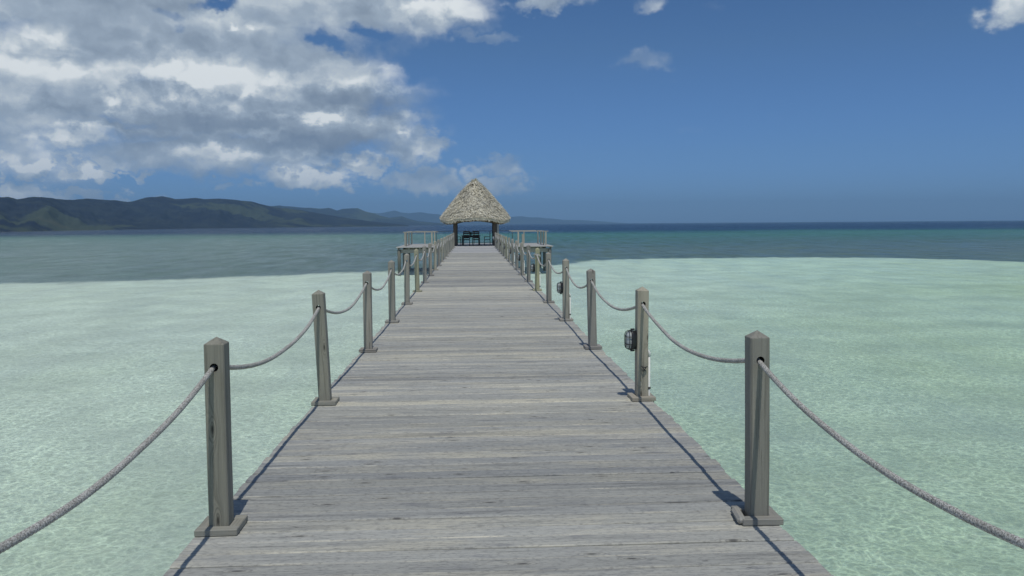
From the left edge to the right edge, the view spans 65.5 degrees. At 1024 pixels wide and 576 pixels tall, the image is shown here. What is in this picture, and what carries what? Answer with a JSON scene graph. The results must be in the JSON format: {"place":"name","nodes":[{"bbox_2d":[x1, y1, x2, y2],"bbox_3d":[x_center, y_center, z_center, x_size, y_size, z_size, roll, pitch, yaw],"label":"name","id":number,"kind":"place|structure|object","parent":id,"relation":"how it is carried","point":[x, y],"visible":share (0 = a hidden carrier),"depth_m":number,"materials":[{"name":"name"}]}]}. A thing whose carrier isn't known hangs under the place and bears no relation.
{"place":"outdoors","nodes":[
{"label":"outdoors","id":0,"kind":"place"},
{"bbox_2d":[0,196,407,231],"bbox_3d":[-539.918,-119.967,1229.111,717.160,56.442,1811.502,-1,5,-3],"label":"hills","id":1,"kind":"structure","parent":0,"point":[31,214],"depth_m":1172.83,"materials":[{"name":"green plant"}]},
{"bbox_2d":[271,205,446,225],"bbox_3d":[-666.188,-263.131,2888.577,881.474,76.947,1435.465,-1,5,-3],"label":"hills","id":2,"kind":"structure","parent":0,"point":[355,213],"depth_m":2949.96,"materials":[{"name":"green plant"}]},
{"bbox_2d":[374,211,616,224],"bbox_3d":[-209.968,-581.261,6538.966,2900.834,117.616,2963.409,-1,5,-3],"label":"hills","id":3,"kind":"structure","parent":0,"point":[425,217],"depth_m":6558.42,"materials":[{"name":"blue plant"}]},
{"bbox_2d":[0,220,1023,575],"bbox_3d":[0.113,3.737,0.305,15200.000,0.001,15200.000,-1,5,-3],"label":"sea","id":4,"kind":"structure","parent":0,"point":[896,348],"depth_m":22.37,"materials":[{"name":"teal liquid"}]},
{"bbox_2d":[396,243,551,275],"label":"end platform","id":5,"kind":"structure","parent":4,"relation":"on","point":[409,249],"depth_m":59.85,"materials":[{"name":"grey wood"}]},
{"bbox_2d":[403,231,435,245],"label":"platform railing","id":6,"kind":"object","parent":5,"relation":"on","point":[405,238],"visible":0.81,"depth_m":63.36,"materials":[{"name":"grey wood"}]},
{"bbox_2d":[463,231,469,245],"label":"dining chair","id":7,"kind":"object","parent":5,"relation":"on","point":[466,237],"visible":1,"depth_m":61.00,"materials":[{"name":"black wood"}]},
{"bbox_2d":[461,235,480,245],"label":"dining table","id":8,"kind":"object","parent":5,"relation":"on","point":[471,236],"visible":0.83,"depth_m":61.61,"materials":[{"name":"black wood"}]},
{"bbox_2d":[436,231,512,243],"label":"back railing","id":9,"kind":"object","parent":5,"relation":"on","point":[474,238],"visible":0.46,"depth_m":67.15,"materials":[{"name":"grey wood"}]},
{"bbox_2d":[472,231,478,245],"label":"dining chair","id":10,"kind":"object","parent":5,"relation":"on","point":[475,237],"visible":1,"depth_m":61.02,"materials":[{"name":"black wood"}]},
{"bbox_2d":[440,178,510,245],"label":"thatched pavilion","id":11,"kind":"structure","parent":5,"relation":"on","point":[474,200],"depth_m":59.90,"materials":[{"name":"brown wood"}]},
{"bbox_2d":[509,230,546,244],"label":"platform railing","id":12,"kind":"object","parent":5,"relation":"on","point":[518,231],"visible":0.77,"depth_m":63.82,"materials":[{"name":"grey wood"}]},
{"bbox_2d":[163,246,833,575],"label":"pier","id":13,"kind":"structure","parent":4,"relation":"on","point":[485,415],"depth_m":5.29,"materials":[{"name":"grey wood"}]},
{"bbox_2d":[194,337,247,536],"bbox_3d":[-1.588,0.788,4.307,0.224,1.059,0.223,-1,5,-3],"label":"rail post","id":14,"kind":"object","parent":13,"relation":"on","point":[221,519],"visible":0.99,"depth_m":4.26,"materials":[{"name":"grey wood"}]},
{"bbox_2d":[0,364,216,553],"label":"rope","id":15,"kind":"object","parent":14,"relation":"attached to","point":[31,530],"visible":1,"depth_m":2.94,"materials":[{"name":"grey fabric"}]},
{"bbox_2d":[216,306,320,369],"bbox_3d":[-1.685,0.385,5.809,0.041,0.203,3.073,-1,5,-3],"label":"rope","id":16,"kind":"object","parent":14,"relation":"attached to","point":[272,357],"visible":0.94,"depth_m":5.66,"materials":[{"name":"grey fabric"}]},
{"bbox_2d":[311,290,339,405],"bbox_3d":[-1.737,0.544,7.360,0.224,1.061,0.223,-1,5,-3],"label":"rail post","id":17,"kind":"object","parent":13,"relation":"on","point":[324,398],"visible":0.98,"depth_m":7.31,"materials":[{"name":"grey wood"}]},
{"bbox_2d":[320,282,367,313],"bbox_3d":[-1.831,0.146,8.852,0.037,0.215,3.052,-1,5,-2],"label":"rope","id":18,"kind":"object","parent":17,"relation":"attached to","point":[350,307],"visible":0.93,"depth_m":8.96,"materials":[{"name":"grey fabric"}]},
{"bbox_2d":[359,271,377,351],"bbox_3d":[-1.884,0.300,10.392,0.224,1.059,0.223,-1,5,-3],"label":"rail post","id":19,"kind":"object","parent":13,"relation":"on","point":[367,320],"visible":0.98,"depth_m":10.34,"materials":[{"name":"grey wood"}]},
{"bbox_2d":[385,260,399,322],"bbox_3d":[-2.033,0.054,13.454,0.224,1.057,0.224,-1,5,-2],"label":"rail post","id":20,"kind":"object","parent":13,"relation":"on","point":[391,298],"visible":0.98,"depth_m":13.41,"materials":[{"name":"grey wood"}]},
{"bbox_2d":[372,269,391,290],"bbox_3d":[-1.959,-0.091,11.901,0.032,0.230,3.083,-1,5,-3],"label":"rope","id":21,"kind":"object","parent":20,"relation":"attached to","point":[382,287],"visible":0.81,"depth_m":12.39,"materials":[{"name":"grey fabric"}]},
{"bbox_2d":[401,254,412,304],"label":"rail post","id":22,"kind":"object","parent":13,"relation":"on","point":[407,283],"visible":0.98,"depth_m":16.44,"materials":[{"name":"grey wood"}]},
{"bbox_2d":[412,249,421,291],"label":"rail post","id":23,"kind":"object","parent":13,"relation":"on","point":[417,281],"visible":0.98,"depth_m":19.49,"materials":[{"name":"grey wood"}]},
{"bbox_2d":[421,245,428,282],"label":"rail post","id":24,"kind":"object","parent":13,"relation":"on","point":[424,268],"visible":0.98,"depth_m":22.54,"materials":[{"name":"grey wood"}]},
{"bbox_2d":[427,243,433,275],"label":"rail post","id":25,"kind":"object","parent":13,"relation":"on","point":[430,261],"visible":0.97,"depth_m":25.57,"materials":[{"name":"grey wood"}]},
{"bbox_2d":[432,241,437,269],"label":"rail post","id":26,"kind":"object","parent":13,"relation":"on","point":[435,257],"visible":0.99,"depth_m":28.64,"materials":[{"name":"grey wood"}]},
{"bbox_2d":[437,239,441,265],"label":"rail post","id":27,"kind":"object","parent":13,"relation":"on","point":[438,254],"visible":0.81,"depth_m":31.67,"materials":[{"name":"grey wood"}]},
{"bbox_2d":[440,238,444,261],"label":"rail post","id":28,"kind":"object","parent":13,"relation":"on","point":[441,250],"visible":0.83,"depth_m":34.72,"materials":[{"name":"grey wood"}]},
{"bbox_2d":[443,237,446,258],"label":"rail post","id":29,"kind":"object","parent":13,"relation":"on","point":[444,251],"visible":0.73,"depth_m":37.79,"materials":[{"name":"grey wood"}]},
{"bbox_2d":[445,236,448,256],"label":"rail post","id":30,"kind":"object","parent":13,"relation":"on","point":[446,238],"visible":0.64,"depth_m":40.82,"materials":[{"name":"grey wood"}]},
{"bbox_2d":[449,235,450,251],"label":"rail post","id":31,"kind":"object","parent":13,"relation":"on","point":[450,243],"visible":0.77,"depth_m":46.91,"materials":[{"name":"grey wood"}]},
{"bbox_2d":[500,235,502,253],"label":"rail post","id":32,"kind":"object","parent":13,"relation":"on","point":[501,245],"visible":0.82,"depth_m":43.94,"materials":[{"name":"grey wood"}]},
{"bbox_2d":[502,236,504,255],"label":"rail post","id":33,"kind":"object","parent":13,"relation":"on","point":[503,245],"visible":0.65,"depth_m":40.91,"materials":[{"name":"grey wood"}]},
{"bbox_2d":[504,237,507,258],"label":"rail post","id":34,"kind":"object","parent":13,"relation":"on","point":[506,254],"visible":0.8,"depth_m":37.84,"materials":[{"name":"grey wood"}]},
{"bbox_2d":[507,238,510,261],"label":"rail post","id":35,"kind":"object","parent":13,"relation":"on","point":[509,258],"visible":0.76,"depth_m":34.82,"materials":[{"name":"grey wood"}]},
{"bbox_2d":[510,239,514,264],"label":"rail post","id":36,"kind":"object","parent":13,"relation":"on","point":[512,255],"visible":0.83,"depth_m":31.75,"materials":[{"name":"grey wood"}]},
{"bbox_2d":[514,240,519,269],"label":"rail post","id":37,"kind":"object","parent":13,"relation":"on","point":[516,258],"visible":0.9,"depth_m":28.72,"materials":[{"name":"grey wood"}]},
{"bbox_2d":[519,242,525,274],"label":"rail post","id":38,"kind":"object","parent":13,"relation":"on","point":[521,261],"visible":0.99,"depth_m":25.66,"materials":[{"name":"grey wood"}]},
{"bbox_2d":[525,245,532,281],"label":"rail post","id":39,"kind":"object","parent":13,"relation":"on","point":[528,268],"visible":0.97,"depth_m":22.62,"materials":[{"name":"grey wood"}]},
{"bbox_2d":[532,248,541,290],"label":"rail post","id":40,"kind":"object","parent":13,"relation":"on","point":[537,270],"visible":0.98,"depth_m":19.59,"materials":[{"name":"grey wood"}]},
{"bbox_2d":[530,264,534,271],"bbox_3d":[0.508,-0.494,19.645,0.104,0.216,0.128,-1,5,-3],"label":"bulkhead lamp","id":41,"kind":"object","parent":40,"relation":"attached to","point":[532,267],"visible":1,"depth_m":19.60,"materials":[{"name":"black metal"}]},
{"bbox_2d":[543,252,554,302],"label":"rail post","id":42,"kind":"object","parent":13,"relation":"on","point":[548,285],"visible":0.99,"depth_m":16.53,"materials":[{"name":"grey wood"}]},
{"bbox_2d":[548,259,565,273],"bbox_3d":[0.838,-0.378,15.029,0.041,0.203,3.075,-1,5,-3],"label":"rope","id":43,"kind":"object","parent":42,"relation":"attached to","point":[553,268],"visible":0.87,"depth_m":15.47,"materials":[{"name":"grey fabric"}]},
{"bbox_2d":[559,259,572,320],"bbox_3d":[0.917,0.026,13.524,0.224,1.059,0.222,-1,5,-4],"label":"rail post","id":44,"kind":"object","parent":13,"relation":"on","point":[565,293],"visible":0.99,"depth_m":13.47,"materials":[{"name":"grey wood"}]},
{"bbox_2d":[557,281,562,293],"bbox_3d":[0.813,-0.003,13.522,0.104,0.216,0.128,-1,5,-3],"label":"bulkhead lamp","id":45,"kind":"object","parent":44,"relation":"attached to","point":[560,287],"visible":1,"depth_m":13.48,"materials":[{"name":"black metal"}]},
{"bbox_2d":[569,293,570,318],"bbox_3d":[0.980,0.618,13.555,0.047,1.074,0.030,-1,5,-3],"label":"conduit","id":46,"kind":"object","parent":44,"relation":"attached to","point":[570,305],"visible":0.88,"depth_m":13.52,"materials":[{"name":"white plastic"}]},
{"bbox_2d":[565,267,591,288],"bbox_3d":[0.981,-0.120,11.991,0.034,0.230,3.044,-1,5,-2],"label":"rope","id":47,"kind":"object","parent":44,"relation":"attached to","point":[575,285],"visible":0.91,"depth_m":12.36,"materials":[{"name":"grey fabric"}]},
{"bbox_2d":[583,269,601,348],"bbox_3d":[1.064,0.271,10.501,0.224,1.058,0.223,-1,5,-3],"label":"rail post","id":48,"kind":"object","parent":13,"relation":"on","point":[591,317],"visible":0.97,"depth_m":10.45,"materials":[{"name":"grey wood"}]},
{"bbox_2d":[627,287,655,400],"bbox_3d":[1.212,0.514,7.447,0.224,1.059,0.224,-1,5,-4],"label":"rail post","id":49,"kind":"object","parent":13,"relation":"on","point":[641,349],"visible":0.92,"depth_m":7.40,"materials":[{"name":"grey wood"}]},
{"bbox_2d":[590,280,634,310],"bbox_3d":[1.124,0.116,8.951,0.036,0.215,3.074,-1,5,-3],"label":"rope","id":50,"kind":"object","parent":49,"relation":"attached to","point":[608,303],"visible":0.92,"depth_m":9.08,"materials":[{"name":"grey fabric"}]},
{"bbox_2d":[624,328,636,350],"bbox_3d":[1.105,0.485,7.444,0.104,0.216,0.128,-1,5,-3],"label":"bulkhead lamp","id":51,"kind":"object","parent":49,"relation":"attached to","point":[630,340],"visible":1,"depth_m":7.40,"materials":[{"name":"black metal"}]},
{"bbox_2d":[648,350,650,395],"bbox_3d":[1.276,1.106,7.478,0.047,1.074,0.030,-1,5,-3],"label":"conduit","id":52,"kind":"object","parent":49,"relation":"attached to","point":[649,355],"visible":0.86,"depth_m":7.44,"materials":[{"name":"white plastic"}]},
{"bbox_2d":[641,302,744,362],"bbox_3d":[1.277,0.355,5.901,0.043,0.203,3.066,-1,5,-2],"label":"rope","id":53,"kind":"object","parent":49,"relation":"attached to","point":[695,353],"visible":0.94,"depth_m":5.67,"materials":[{"name":"grey fabric"}]},
{"bbox_2d":[731,330,783,525],"bbox_3d":[1.347,0.759,4.401,0.251,1.060,0.223,-1,5,-2],"label":"rail post","id":54,"kind":"object","parent":13,"relation":"on","point":[756,509],"visible":0.98,"depth_m":4.35,"materials":[{"name":"grey wood"}]},
{"bbox_2d":[757,357,1023,548],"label":"rope","id":55,"kind":"object","parent":54,"relation":"attached to","point":[997,532],"visible":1,"depth_m":2.90,"materials":[{"name":"grey fabric"}]},
{"bbox_2d":[0,0,1023,222],"label":"sky","id":56,"kind":"structure","parent":0,"point":[619,111],"materials":[{"name":"blue"}]}
]}

